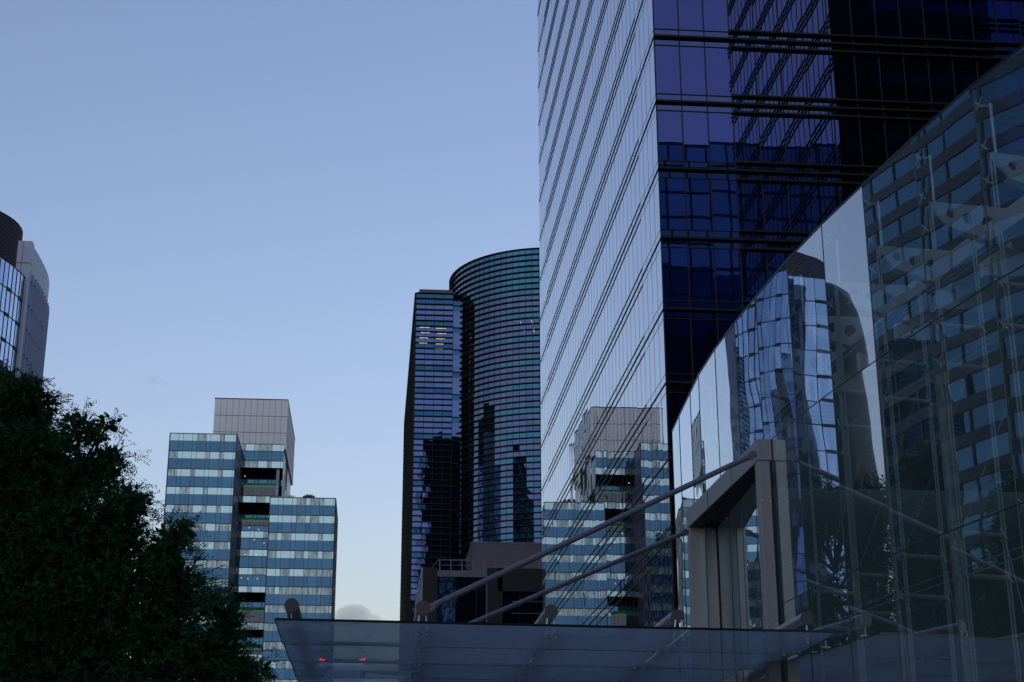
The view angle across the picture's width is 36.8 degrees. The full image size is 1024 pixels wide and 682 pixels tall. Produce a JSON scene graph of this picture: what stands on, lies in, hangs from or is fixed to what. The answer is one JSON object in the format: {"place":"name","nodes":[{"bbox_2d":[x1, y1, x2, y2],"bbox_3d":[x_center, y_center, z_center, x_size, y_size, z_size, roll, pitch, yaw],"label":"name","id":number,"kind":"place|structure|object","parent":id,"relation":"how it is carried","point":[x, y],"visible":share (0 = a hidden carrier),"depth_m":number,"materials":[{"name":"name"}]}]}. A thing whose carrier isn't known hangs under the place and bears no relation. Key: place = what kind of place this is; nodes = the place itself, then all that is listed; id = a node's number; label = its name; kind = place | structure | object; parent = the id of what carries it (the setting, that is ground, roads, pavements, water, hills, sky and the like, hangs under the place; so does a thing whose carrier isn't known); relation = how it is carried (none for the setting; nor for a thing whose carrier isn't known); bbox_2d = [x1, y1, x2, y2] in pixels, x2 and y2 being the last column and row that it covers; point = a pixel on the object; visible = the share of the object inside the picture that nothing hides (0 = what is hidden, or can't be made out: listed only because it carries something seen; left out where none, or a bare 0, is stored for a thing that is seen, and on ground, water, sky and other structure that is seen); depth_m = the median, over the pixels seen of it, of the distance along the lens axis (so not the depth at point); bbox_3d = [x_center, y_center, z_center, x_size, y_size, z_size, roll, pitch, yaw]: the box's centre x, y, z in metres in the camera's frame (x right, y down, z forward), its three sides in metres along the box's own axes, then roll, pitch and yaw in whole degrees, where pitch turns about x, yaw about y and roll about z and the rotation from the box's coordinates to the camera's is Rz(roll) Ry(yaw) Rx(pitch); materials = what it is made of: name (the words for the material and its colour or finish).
{"place":"outdoors","nodes":[
{"label":"outdoors","id":0,"kind":"place"},
{"bbox_2d":[0,211,49,433],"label":"curved office tower","id":1,"kind":"structure","parent":0,"point":[24,303],"depth_m":261.63,"materials":[{"name":"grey glass"}]},
{"bbox_2d":[0,256,25,430],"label":"window frame","id":2,"kind":"structure","parent":1,"relation":"in","point":[9,289],"depth_m":253.56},
{"bbox_2d":[0,0,538,657],"label":"sky","id":3,"kind":"structure","parent":0,"point":[254,199],"materials":[{"name":"blue"}]},
{"bbox_2d":[449,247,541,569],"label":"round tower","id":4,"kind":"structure","parent":0,"point":[498,295],"depth_m":296.42,"materials":[{"name":"blue glass"}]},
{"bbox_2d":[537,0,1023,640],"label":"glass tower","id":5,"kind":"structure","parent":0,"point":[707,168],"depth_m":83.88,"materials":[{"name":"blue glass"}]},
{"label":"ground","id":6,"kind":"structure","parent":0,"visible":0},
{"bbox_2d":[163,398,337,681],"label":"stepped building","id":7,"kind":"structure","parent":6,"relation":"on","point":[272,546],"depth_m":344.63,"materials":[{"name":"blue glass"}]},
{"bbox_2d":[163,433,241,623],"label":"window frame","id":8,"kind":"structure","parent":7,"relation":"in","point":[232,523],"depth_m":342.12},
{"bbox_2d":[236,602,264,606],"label":"terrace window","id":9,"kind":"structure","parent":7,"relation":"in","point":[255,604],"depth_m":350.32,"materials":[{"name":"blue glass"}]},
{"bbox_2d":[241,638,262,643],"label":"terrace window","id":10,"kind":"structure","parent":7,"relation":"in","point":[261,639],"depth_m":347.85,"materials":[{"name":"blue glass"}]},
{"bbox_2d":[239,515,268,517],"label":"terrace window","id":11,"kind":"structure","parent":7,"relation":"in","point":[248,516],"depth_m":356.79,"materials":[{"name":"blue glass"}]},
{"bbox_2d":[234,443,283,661],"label":"window frame","id":12,"kind":"structure","parent":7,"relation":"in","point":[245,450],"depth_m":351.09,"materials":[{"name":"grey metal"}]},
{"bbox_2d":[241,480,281,485],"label":"terrace window","id":13,"kind":"structure","parent":7,"relation":"in","point":[242,481],"depth_m":359.50,"materials":[{"name":"blue glass"}]},
{"bbox_2d":[261,497,337,681],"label":"window frame","id":14,"kind":"structure","parent":7,"relation":"in","point":[335,533],"depth_m":343.21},
{"bbox_2d":[400,289,461,681],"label":"slab tower","id":15,"kind":"structure","parent":6,"relation":"on","point":[431,490],"depth_m":301.10,"materials":[{"name":"blue glass"}]},
{"bbox_2d":[415,541,541,657],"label":"podium building","id":16,"kind":"structure","parent":6,"relation":"on","point":[483,560],"depth_m":200.87,"materials":[{"name":"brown concrete"}]},
{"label":"plaza paving","id":17,"kind":"structure","parent":0,"visible":0},
{"bbox_2d":[0,421,94,679],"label":"street tree","id":18,"kind":"object","parent":17,"relation":"on","point":[41,482],"visible":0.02,"depth_m":42.44,"materials":[{"name":"green plant"}]},
{"bbox_2d":[0,359,285,681],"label":"street tree","id":19,"kind":"object","parent":17,"relation":"on","point":[69,549],"visible":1,"depth_m":25.39,"materials":[{"name":"green plant"}]},
{"bbox_2d":[686,439,782,681],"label":"entrance portal","id":20,"kind":"object","parent":17,"relation":"on","point":[732,509],"visible":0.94,"depth_m":36.04,"materials":[{"name":"metal"}]},
{"bbox_2d":[470,529,687,621],"bbox_3d":[1.195,5.780,36.530,8.633,3.781,0.124,15,-24,-37],"label":"support strut","id":21,"kind":"object","parent":20,"relation":"attached to","point":[684,532],"visible":0.66,"depth_m":36.86,"materials":[{"name":"paint"}]},
{"bbox_2d":[429,451,756,611],"bbox_3d":[1.800,3.682,30.672,7.837,4.020,0.124,10,-21,-27],"label":"support strut","id":22,"kind":"object","parent":20,"relation":"attached to","point":[751,455],"visible":0.92,"depth_m":30.40,"materials":[{"name":"paint"}]},
{"bbox_2d":[274,598,837,681],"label":"glass canopy","id":23,"kind":"object","parent":22,"relation":"hanging from","point":[419,648],"visible":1,"depth_m":29.69,"materials":[{"name":"glass"}]},
{"bbox_2d":[672,44,1023,681],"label":"curved glass hall","id":24,"kind":"structure","parent":17,"relation":"on","point":[862,369],"depth_m":28.75,"materials":[{"name":"glass"}]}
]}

